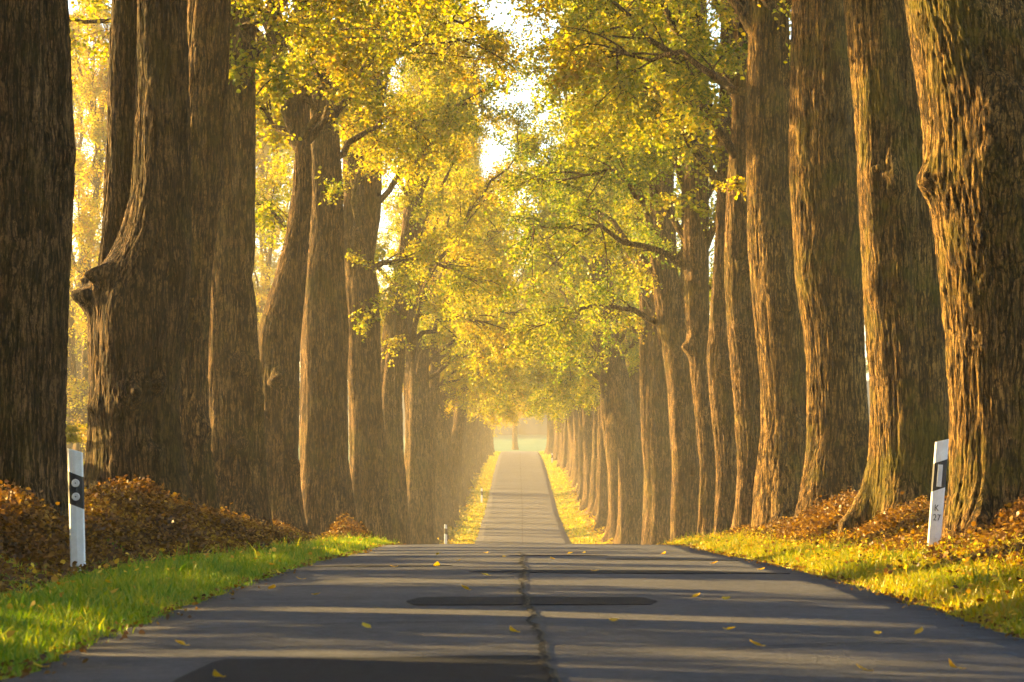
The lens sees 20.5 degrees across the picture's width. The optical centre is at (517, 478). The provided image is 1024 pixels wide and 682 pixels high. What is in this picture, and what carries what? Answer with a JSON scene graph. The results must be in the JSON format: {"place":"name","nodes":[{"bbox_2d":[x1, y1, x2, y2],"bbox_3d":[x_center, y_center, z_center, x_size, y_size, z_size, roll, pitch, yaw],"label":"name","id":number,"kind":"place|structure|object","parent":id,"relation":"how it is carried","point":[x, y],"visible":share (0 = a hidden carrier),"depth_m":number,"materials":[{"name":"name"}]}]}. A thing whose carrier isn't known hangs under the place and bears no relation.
{"place":"outdoors","nodes":[
{"label":"outdoors","id":0,"kind":"place"},
{"bbox_2d":[68,0,868,380],"label":"sky","id":1,"kind":"structure","parent":0,"point":[495,151],"materials":[{"name":"white"}]},
{"bbox_2d":[437,451,499,543],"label":"verge grass","id":2,"kind":"structure","parent":0,"point":[471,524],"depth_m":175.71,"materials":[{"name":"plant"}]},
{"bbox_2d":[0,435,1022,677],"bbox_3d":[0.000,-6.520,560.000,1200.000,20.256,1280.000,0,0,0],"label":"ground","id":3,"kind":"structure","parent":0,"point":[536,443],"depth_m":217.70,"materials":[{"name":"plant"}]},
{"bbox_2d":[0,0,75,518],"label":"avenue tree","id":4,"kind":"object","parent":3,"relation":"on","point":[37,159],"visible":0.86,"depth_m":25.08,"materials":[{"name":"brown plant"}]},
{"bbox_2d":[0,479,120,567],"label":"leaf heap","id":5,"kind":"object","parent":3,"relation":"on","point":[27,520],"visible":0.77,"depth_m":22.80,"materials":[{"name":"dry leaves"}]},
{"bbox_2d":[65,414,86,465],"bbox_3d":[-8.099,-0.402,46.801,4.134,2.397,4.150,0,0,0],"label":"field shrub","id":6,"kind":"object","parent":3,"relation":"on","point":[71,437],"visible":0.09,"depth_m":46.73,"materials":[{"name":"yellow plant"}]},
{"bbox_2d":[67,448,85,571],"bbox_3d":[-3.428,0.397,22.039,0.125,1.269,0.140,-2,-1,0],"label":"delineator post","id":7,"kind":"object","parent":3,"relation":"on","point":[76,502],"visible":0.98,"depth_m":21.99,"materials":[{"name":"white plastic"}]},
{"bbox_2d":[65,0,111,462],"bbox_3d":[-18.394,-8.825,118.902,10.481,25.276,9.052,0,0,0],"label":"tree foliage","id":8,"kind":"object","parent":3,"relation":"on","point":[90,222],"visible":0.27,"depth_m":118.99,"materials":[{"name":"yellow plant"}]},
{"bbox_2d":[71,0,196,507],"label":"avenue tree","id":9,"kind":"object","parent":3,"relation":"on","point":[130,296],"visible":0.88,"depth_m":32.70,"materials":[{"name":"brown plant"}]},
{"bbox_2d":[0,513,332,594],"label":"leaf litter","id":10,"kind":"object","parent":3,"relation":"on","point":[66,567],"visible":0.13,"depth_m":21.80,"materials":[{"name":"brown plant"}]},
{"bbox_2d":[84,474,272,556],"bbox_3d":[-3.749,0.439,30.213,2.218,0.974,6.904,0,0,0],"label":"leaf heap","id":11,"kind":"object","parent":3,"relation":"on","point":[147,516],"visible":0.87,"depth_m":28.63,"materials":[{"name":"dry leaves"}]},
{"bbox_2d":[82,104,299,400],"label":"tree foliage","id":12,"kind":"object","parent":3,"relation":"on","point":[259,127],"depth_m":112.01,"materials":[{"name":"yellow plant"}]},
{"bbox_2d":[0,533,399,637],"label":"leaf litter","id":13,"kind":"object","parent":3,"relation":"on","point":[10,633],"visible":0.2,"depth_m":20.34,"materials":[{"name":"brown plant"}]},
{"bbox_2d":[0,529,401,681],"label":"verge grass","id":14,"kind":"structure","parent":3,"relation":"on","point":[34,628],"depth_m":17.74,"materials":[{"name":"green plant"}]},
{"bbox_2d":[203,502,298,546],"bbox_3d":[-3.757,0.699,37.495,1.584,0.757,9.044,0,0,0],"label":"leaf heap","id":15,"kind":"object","parent":3,"relation":"on","point":[248,522],"visible":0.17,"depth_m":38.37,"materials":[{"name":"dry leaves"}]},
{"bbox_2d":[69,0,462,526],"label":"avenue tree","id":16,"kind":"object","parent":3,"relation":"on","point":[236,413],"visible":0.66,"depth_m":45.66,"materials":[{"name":"brown plant"}]},
{"bbox_2d":[252,106,293,295],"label":"tree foliage","id":17,"kind":"object","parent":3,"relation":"on","point":[274,261],"visible":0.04,"depth_m":203.36,"materials":[{"name":"yellow plant"}]},
{"bbox_2d":[252,36,348,414],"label":"tree foliage","id":18,"kind":"object","parent":3,"relation":"on","point":[261,291],"visible":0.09,"depth_m":149.35,"materials":[{"name":"yellow plant"}]},
{"bbox_2d":[74,0,536,532],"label":"avenue tree","id":19,"kind":"object","parent":3,"relation":"on","point":[279,332],"visible":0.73,"depth_m":53.70,"materials":[{"name":"yellow plant"}]},
{"bbox_2d":[179,0,484,510],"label":"avenue tree","id":20,"kind":"object","parent":3,"relation":"on","point":[208,28],"visible":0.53,"depth_m":38.22,"materials":[{"name":"brown plant"}]},
{"bbox_2d":[321,510,372,538],"bbox_3d":[-3.103,1.019,52.001,1.135,0.877,4.747,0,0,0],"label":"leaf heap","id":21,"kind":"object","parent":3,"relation":"on","point":[346,529],"visible":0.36,"depth_m":51.04,"materials":[{"name":"plant"}]},
{"bbox_2d":[255,0,466,535],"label":"avenue tree","id":22,"kind":"object","parent":3,"relation":"on","point":[326,486],"visible":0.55,"depth_m":61.64,"materials":[{"name":"brown plant"}]},
{"bbox_2d":[255,0,533,541],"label":"avenue tree","id":23,"kind":"object","parent":3,"relation":"on","point":[363,199],"visible":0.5,"depth_m":72.63,"materials":[{"name":"yellow plant"}]},
{"bbox_2d":[264,0,552,544],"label":"avenue tree","id":24,"kind":"object","parent":3,"relation":"on","point":[398,332],"visible":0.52,"depth_m":85.67,"materials":[{"name":"yellow plant"}]},
{"bbox_2d":[444,524,446,543],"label":"delineator post","id":25,"kind":"object","parent":3,"relation":"on","point":[445,533],"visible":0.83,"depth_m":127.99,"materials":[{"name":"white plastic"}]},
{"bbox_2d":[377,142,523,527],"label":"avenue tree","id":26,"kind":"object","parent":3,"relation":"on","point":[450,521],"visible":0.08,"depth_m":149.98,"materials":[{"name":"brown plant"}]},
{"bbox_2d":[376,57,526,543],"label":"avenue tree","id":27,"kind":"object","parent":3,"relation":"on","point":[389,208],"visible":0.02,"depth_m":125.22,"materials":[{"name":"yellow plant"}]},
{"bbox_2d":[377,46,531,540],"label":"avenue tree","id":28,"kind":"object","parent":3,"relation":"on","point":[440,520],"visible":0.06,"depth_m":133.91,"materials":[{"name":"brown plant"}]},
{"bbox_2d":[378,50,534,423],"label":"avenue tree","id":29,"kind":"object","parent":3,"relation":"on","point":[461,378],"visible":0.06,"depth_m":112.45,"materials":[{"name":"yellow plant"}]},
{"bbox_2d":[377,16,538,543],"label":"avenue tree","id":30,"kind":"object","parent":3,"relation":"on","point":[436,364],"visible":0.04,"depth_m":119.78,"materials":[{"name":"yellow plant"}]},
{"bbox_2d":[376,1,555,543],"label":"avenue tree","id":31,"kind":"object","parent":3,"relation":"on","point":[417,456],"visible":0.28,"depth_m":101.59,"materials":[{"name":"yellow plant"}]},
{"bbox_2d":[477,409,482,467],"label":"avenue tree","id":32,"kind":"object","parent":3,"relation":"on","point":[479,451],"visible":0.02,"depth_m":250.19,"materials":[{"name":"brown plant"}]},
{"bbox_2d":[432,144,530,367],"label":"avenue tree","id":33,"kind":"object","parent":3,"relation":"on","point":[499,260],"visible":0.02,"depth_m":141.80,"materials":[{"name":"yellow plant"}]},
{"bbox_2d":[437,148,533,515],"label":"avenue tree","id":34,"kind":"object","parent":3,"relation":"on","point":[451,426],"visible":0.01,"depth_m":165.86,"materials":[{"name":"yellow plant"}]},
{"bbox_2d":[458,137,520,506],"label":"avenue tree","id":35,"kind":"object","parent":3,"relation":"on","point":[462,502],"visible":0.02,"depth_m":179.54,"materials":[{"name":"brown plant"}]},
{"bbox_2d":[453,148,526,510],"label":"avenue tree","id":36,"kind":"object","parent":3,"relation":"on","point":[478,404],"visible":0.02,"depth_m":172.42,"materials":[{"name":"yellow plant"}]},
{"bbox_2d":[488,414,494,455],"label":"avenue tree","id":37,"kind":"object","parent":3,"relation":"on","point":[490,452],"depth_m":297.14,"materials":[{"name":"brown plant"}]},
{"bbox_2d":[466,398,517,480],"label":"avenue tree","id":38,"kind":"object","parent":3,"relation":"on","point":[470,468],"visible":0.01,"depth_m":221.62,"materials":[{"name":"brown plant"}]},
{"bbox_2d":[462,138,522,496],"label":"avenue tree","id":39,"kind":"object","parent":3,"relation":"on","point":[466,492],"visible":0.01,"depth_m":194.16,"materials":[{"name":"brown plant"}]},
{"bbox_2d":[467,296,517,479],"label":"avenue tree","id":40,"kind":"object","parent":3,"relation":"on","point":[470,426],"visible":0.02,"depth_m":214.81,"materials":[{"name":"brown plant"}]},
{"bbox_2d":[491,413,494,452],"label":"avenue tree","id":41,"kind":"object","parent":3,"relation":"on","point":[492,444],"visible":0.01,"depth_m":318.24,"materials":[{"name":"brown plant"}]},
{"bbox_2d":[472,304,520,473],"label":"avenue tree","id":42,"kind":"object","parent":3,"relation":"on","point":[475,469],"visible":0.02,"depth_m":235.52,"materials":[{"name":"brown plant"}]},
{"bbox_2d":[465,362,527,487],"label":"avenue tree","id":43,"kind":"object","parent":3,"relation":"on","point":[469,483],"visible":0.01,"depth_m":208.31,"materials":[{"name":"brown plant"}]},
{"bbox_2d":[451,149,542,521],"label":"avenue tree","id":44,"kind":"object","parent":3,"relation":"on","point":[457,431],"visible":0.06,"depth_m":158.01,"materials":[{"name":"brown plant"}]},
{"bbox_2d":[481,403,522,462],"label":"avenue tree","id":45,"kind":"object","parent":3,"relation":"on","point":[483,454],"visible":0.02,"depth_m":265.32,"materials":[{"name":"brown plant"}]},
{"bbox_2d":[485,411,522,458],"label":"avenue tree","id":46,"kind":"object","parent":3,"relation":"on","point":[486,427],"visible":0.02,"depth_m":280.89,"materials":[{"name":"brown plant"}]},
{"bbox_2d":[484,385,523,459],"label":"avenue tree","id":47,"kind":"object","parent":3,"relation":"on","point":[485,438],"depth_m":273.04,"materials":[{"name":"brown plant"}]},
{"bbox_2d":[509,246,525,449],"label":"lone tree","id":48,"kind":"object","parent":3,"relation":"on","point":[514,438],"visible":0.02,"depth_m":351.71,"materials":[{"name":"brown plant"}]},
{"bbox_2d":[520,282,553,454],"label":"avenue tree","id":49,"kind":"object","parent":3,"relation":"on","point":[550,432],"visible":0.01,"depth_m":300.08,"materials":[{"name":"brown plant"}]},
{"bbox_2d":[523,322,558,460],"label":"avenue tree","id":50,"kind":"object","parent":3,"relation":"on","point":[556,448],"depth_m":270.48,"materials":[{"name":"brown plant"}]},
{"bbox_2d":[521,399,560,460],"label":"avenue tree","id":51,"kind":"object","parent":3,"relation":"on","point":[559,439],"depth_m":263.75,"materials":[{"name":"brown plant"}]},
{"bbox_2d":[518,307,567,468],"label":"avenue tree","id":52,"kind":"object","parent":3,"relation":"on","point":[565,450],"visible":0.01,"depth_m":243.03,"materials":[{"name":"brown plant"}]},
{"bbox_2d":[523,387,563,466],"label":"avenue tree","id":53,"kind":"object","parent":3,"relation":"on","point":[561,450],"depth_m":249.93,"materials":[{"name":"brown plant"}]},
{"bbox_2d":[505,113,583,500],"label":"avenue tree","id":54,"kind":"object","parent":3,"relation":"on","point":[581,453],"visible":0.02,"depth_m":184.34,"materials":[{"name":"brown plant"}]},
{"bbox_2d":[522,357,572,476],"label":"avenue tree","id":55,"kind":"object","parent":3,"relation":"on","point":[570,424],"visible":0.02,"depth_m":221.47,"materials":[{"name":"brown plant"}]},
{"bbox_2d":[527,388,568,470],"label":"avenue tree","id":56,"kind":"object","parent":3,"relation":"on","point":[567,467],"visible":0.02,"depth_m":236.34,"materials":[{"name":"brown plant"}]},
{"bbox_2d":[518,299,579,489],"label":"avenue tree","id":57,"kind":"object","parent":3,"relation":"on","point":[577,488],"depth_m":198.64,"materials":[{"name":"brown plant"}]},
{"bbox_2d":[518,130,579,494],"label":"avenue tree","id":58,"kind":"object","parent":3,"relation":"on","point":[533,361],"depth_m":192.01,"materials":[{"name":"yellow plant"}]},
{"bbox_2d":[521,371,578,485],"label":"avenue tree","id":59,"kind":"object","parent":3,"relation":"on","point":[575,425],"visible":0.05,"depth_m":205.82,"materials":[{"name":"brown plant"}]},
{"bbox_2d":[528,400,574,481],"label":"avenue tree","id":60,"kind":"object","parent":3,"relation":"on","point":[571,476],"depth_m":213.74,"materials":[{"name":"brown plant"}]},
{"bbox_2d":[522,215,582,504],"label":"avenue tree","id":61,"kind":"object","parent":3,"relation":"on","point":[533,396],"depth_m":176.28,"materials":[{"name":"yellow plant"}]},
{"bbox_2d":[523,92,593,510],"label":"avenue tree","id":62,"kind":"object","parent":3,"relation":"on","point":[587,420],"visible":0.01,"depth_m":169.74,"materials":[{"name":"brown plant"}]},
{"bbox_2d":[519,101,600,517],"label":"avenue tree","id":63,"kind":"object","parent":3,"relation":"on","point":[594,510],"visible":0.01,"depth_m":156.21,"materials":[{"name":"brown plant"}]},
{"bbox_2d":[514,229,617,529],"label":"avenue tree","id":64,"kind":"object","parent":3,"relation":"on","point":[602,519],"visible":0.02,"depth_m":141.47,"materials":[{"name":"yellow plant"}]},
{"bbox_2d":[513,254,618,513],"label":"avenue tree","id":65,"kind":"object","parent":3,"relation":"on","point":[592,497],"visible":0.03,"depth_m":163.44,"materials":[{"name":"brown plant"}]},
{"bbox_2d":[531,200,617,522],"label":"avenue tree","id":66,"kind":"object","parent":3,"relation":"on","point":[596,518],"visible":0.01,"depth_m":149.14,"materials":[{"name":"yellow plant"}]},
{"bbox_2d":[539,450,612,543],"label":"verge grass","id":67,"kind":"structure","parent":3,"relation":"on","point":[568,513],"depth_m":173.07,"materials":[{"name":"plant"}]},
{"bbox_2d":[299,380,869,435],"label":"distant wood","id":68,"kind":"object","parent":3,"relation":"on","point":[531,427],"visible":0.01,"depth_m":437.37,"materials":[{"name":"plant"}]},
{"bbox_2d":[477,5,709,543],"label":"avenue tree","id":69,"kind":"object","parent":3,"relation":"on","point":[616,376],"visible":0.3,"depth_m":103.71,"materials":[{"name":"yellow plant"}]},
{"bbox_2d":[477,0,718,535],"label":"avenue tree","id":70,"kind":"object","parent":3,"relation":"on","point":[696,234],"visible":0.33,"depth_m":64.35,"materials":[{"name":"yellow plant"}]},
{"bbox_2d":[517,90,680,542],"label":"avenue tree","id":71,"kind":"object","parent":3,"relation":"on","point":[611,455],"visible":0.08,"depth_m":126.31,"materials":[{"name":"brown plant"}]},
{"bbox_2d":[487,0,720,541],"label":"avenue tree","id":72,"kind":"object","parent":3,"relation":"on","point":[667,286],"visible":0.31,"depth_m":74.69,"materials":[{"name":"yellow plant"}]},
{"bbox_2d":[505,118,709,543],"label":"avenue tree","id":73,"kind":"object","parent":3,"relation":"on","point":[616,538],"visible":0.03,"depth_m":118.59,"materials":[{"name":"yellow plant"}]},
{"bbox_2d":[506,0,714,544],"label":"avenue tree","id":74,"kind":"object","parent":3,"relation":"on","point":[656,450],"visible":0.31,"depth_m":88.61,"materials":[{"name":"yellow plant"}]},
{"bbox_2d":[519,182,709,531],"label":"avenue tree","id":75,"kind":"object","parent":3,"relation":"on","point":[602,419],"visible":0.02,"depth_m":133.76,"materials":[{"name":"yellow plant"}]},
{"bbox_2d":[525,32,714,543],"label":"avenue tree","id":76,"kind":"object","parent":3,"relation":"on","point":[635,380],"visible":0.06,"depth_m":111.15,"materials":[{"name":"yellow plant"}]},
{"bbox_2d":[500,0,790,529],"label":"avenue tree","id":77,"kind":"object","parent":3,"relation":"on","point":[677,17],"visible":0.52,"depth_m":52.76,"materials":[{"name":"yellow plant"}]},
{"bbox_2d":[504,0,790,533],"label":"avenue tree","id":78,"kind":"object","parent":3,"relation":"on","point":[721,395],"visible":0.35,"depth_m":58.30,"materials":[{"name":"yellow plant"}]},
{"bbox_2d":[515,0,806,528],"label":"avenue tree","id":79,"kind":"object","parent":3,"relation":"on","point":[778,325],"visible":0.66,"depth_m":47.21,"materials":[{"name":"brown plant"}]},
{"bbox_2d":[757,0,868,517],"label":"avenue tree","id":80,"kind":"object","parent":3,"relation":"on","point":[822,154],"visible":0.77,"depth_m":39.61,"materials":[{"name":"brown plant"}]},
{"bbox_2d":[773,483,860,537],"bbox_3d":[4.254,0.485,37.001,1.682,0.849,7.314,0,0,0],"label":"leaf heap","id":81,"kind":"object","parent":3,"relation":"on","point":[829,514],"visible":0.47,"depth_m":36.07,"materials":[{"name":"dry leaves"}]},
{"bbox_2d":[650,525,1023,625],"bbox_3d":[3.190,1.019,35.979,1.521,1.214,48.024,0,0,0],"label":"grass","id":82,"kind":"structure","parent":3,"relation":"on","point":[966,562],"depth_m":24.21,"materials":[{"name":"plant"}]},
{"bbox_2d":[658,527,1023,623],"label":"leaf litter","id":83,"kind":"object","parent":3,"relation":"on","point":[934,560],"visible":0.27,"depth_m":23.18,"materials":[{"name":"brown plant"}]},
{"bbox_2d":[714,514,1023,570],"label":"leaf litter","id":84,"kind":"object","parent":3,"relation":"on","point":[1003,536],"visible":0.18,"depth_m":24.85,"materials":[{"name":"brown plant"}]},
{"bbox_2d":[838,0,948,537],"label":"avenue tree","id":85,"kind":"object","parent":3,"relation":"on","point":[905,343],"visible":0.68,"depth_m":32.58,"materials":[{"name":"brown plant"}]},
{"bbox_2d":[854,491,946,539],"bbox_3d":[4.301,0.452,30.200,1.333,0.633,3.928,0,0,0],"label":"leaf heap","id":86,"kind":"object","parent":3,"relation":"on","point":[905,515],"visible":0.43,"depth_m":29.59,"materials":[{"name":"dry leaves"}]},
{"bbox_2d":[927,439,948,544],"bbox_3d":[3.702,0.268,25.040,0.125,1.249,0.139,5,-1,0],"label":"delineator post","id":87,"kind":"object","parent":3,"relation":"on","point":[939,473],"visible":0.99,"depth_m":24.99,"materials":[{"name":"white plastic"}]},
{"bbox_2d":[904,0,1023,539],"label":"avenue tree","id":88,"kind":"object","parent":3,"relation":"on","point":[968,59],"visible":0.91,"depth_m":25.36,"materials":[{"name":"brown plant"}]},
{"bbox_2d":[993,494,1023,531],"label":"leaf heap","id":89,"kind":"object","parent":3,"relation":"on","point":[1019,509],"visible":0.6,"depth_m":24.90,"materials":[{"name":"plant"}]},
{"bbox_2d":[0,451,1023,681],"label":"road","id":90,"kind":"structure","parent":0,"point":[805,611],"depth_m":15.12,"materials":[{"name":"grey asphalt"}]},
{"bbox_2d":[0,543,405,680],"bbox_3d":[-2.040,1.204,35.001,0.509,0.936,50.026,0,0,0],"label":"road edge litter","id":91,"kind":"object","parent":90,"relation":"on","point":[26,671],"visible":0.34,"depth_m":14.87,"materials":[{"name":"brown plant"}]},
{"bbox_2d":[151,621,446,629],"bbox_3d":[-1.111,0.761,14.656,1.812,0.023,0.085,0,0,-15],"label":"road crack","id":92,"kind":"object","parent":90,"relation":"on","point":[300,624],"visible":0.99,"depth_m":14.67,"materials":[{"name":"black asphalt"}]},
{"bbox_2d":[173,655,548,681],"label":"road patch","id":93,"kind":"object","parent":90,"relation":"on","point":[503,668],"visible":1,"depth_m":11.15,"materials":[{"name":"black asphalt"}]},
{"bbox_2d":[213,669,225,676],"bbox_3d":[-1.126,0.740,10.686,0.051,0.020,0.073,0,-17,33],"label":"fallen leaf","id":94,"kind":"object","parent":93,"relation":"on","point":[216,673],"visible":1,"depth_m":10.67,"materials":[{"name":"yellow plant"}]},
{"bbox_2d":[311,564,451,566],"bbox_3d":[-1.236,0.805,25.969,1.178,0.026,0.668,0,0,32],"label":"road patch","id":95,"kind":"object","parent":90,"relation":"on","point":[374,565],"visible":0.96,"depth_m":25.85,"materials":[{"name":"grey asphalt"}]},
{"bbox_2d":[406,597,656,605],"bbox_3d":[0.085,0.761,17.512,1.550,0.016,1.140,0,0,0],"label":"road patch","id":96,"kind":"object","parent":90,"relation":"on","point":[456,601],"visible":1,"depth_m":17.41,"materials":[{"name":"grey asphalt"}]},
{"bbox_2d":[516,552,558,681],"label":"road crack","id":97,"kind":"object","parent":90,"relation":"on","point":[551,671],"visible":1,"depth_m":13.70,"materials":[{"name":"black asphalt"}]},
{"bbox_2d":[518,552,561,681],"bbox_3d":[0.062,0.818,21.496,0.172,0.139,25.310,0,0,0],"label":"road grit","id":98,"kind":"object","parent":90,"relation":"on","point":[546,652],"visible":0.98,"depth_m":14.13,"materials":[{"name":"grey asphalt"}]},
{"bbox_2d":[509,555,607,555],"bbox_3d":[0.421,0.854,31.420,0.919,0.027,0.876,0,0,-39],"label":"road patch","id":99,"kind":"object","parent":90,"relation":"on","point":[560,555],"visible":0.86,"depth_m":31.05,"materials":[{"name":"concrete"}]},
{"bbox_2d":[470,569,789,573],"bbox_3d":[0.930,0.780,23.492,2.660,0.031,1.151,0,0,0],"label":"road patch","id":100,"kind":"object","parent":90,"relation":"on","point":[582,571],"visible":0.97,"depth_m":23.35,"materials":[{"name":"grey asphalt"}]},
{"bbox_2d":[606,558,737,560],"bbox_3d":[1.575,0.832,28.986,1.350,0.028,0.744,0,0,0],"label":"road patch","id":101,"kind":"object","parent":90,"relation":"on","point":[668,559],"visible":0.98,"depth_m":28.84,"materials":[{"name":"grey asphalt"}]},
{"bbox_2d":[697,599,779,599],"bbox_3d":[1.690,0.762,17.748,1.603,0.020,0.075,0,0,-11],"label":"road crack","id":102,"kind":"object","parent":90,"relation":"on","point":[740,599],"visible":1,"depth_m":17.68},
{"bbox_2d":[599,639,1003,651],"bbox_3d":[1.415,0.761,12.924,2.540,0.021,0.076,0,0,-33],"label":"road crack","id":103,"kind":"object","parent":90,"relation":"on","point":[814,643],"visible":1,"depth_m":12.92,"materials":[{"name":"black asphalt"}]},
{"bbox_2d":[654,522,1023,639],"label":"verge grass","id":104,"kind":"structure","parent":0,"point":[1012,600],"depth_m":20.90,"materials":[{"name":"green plant"}]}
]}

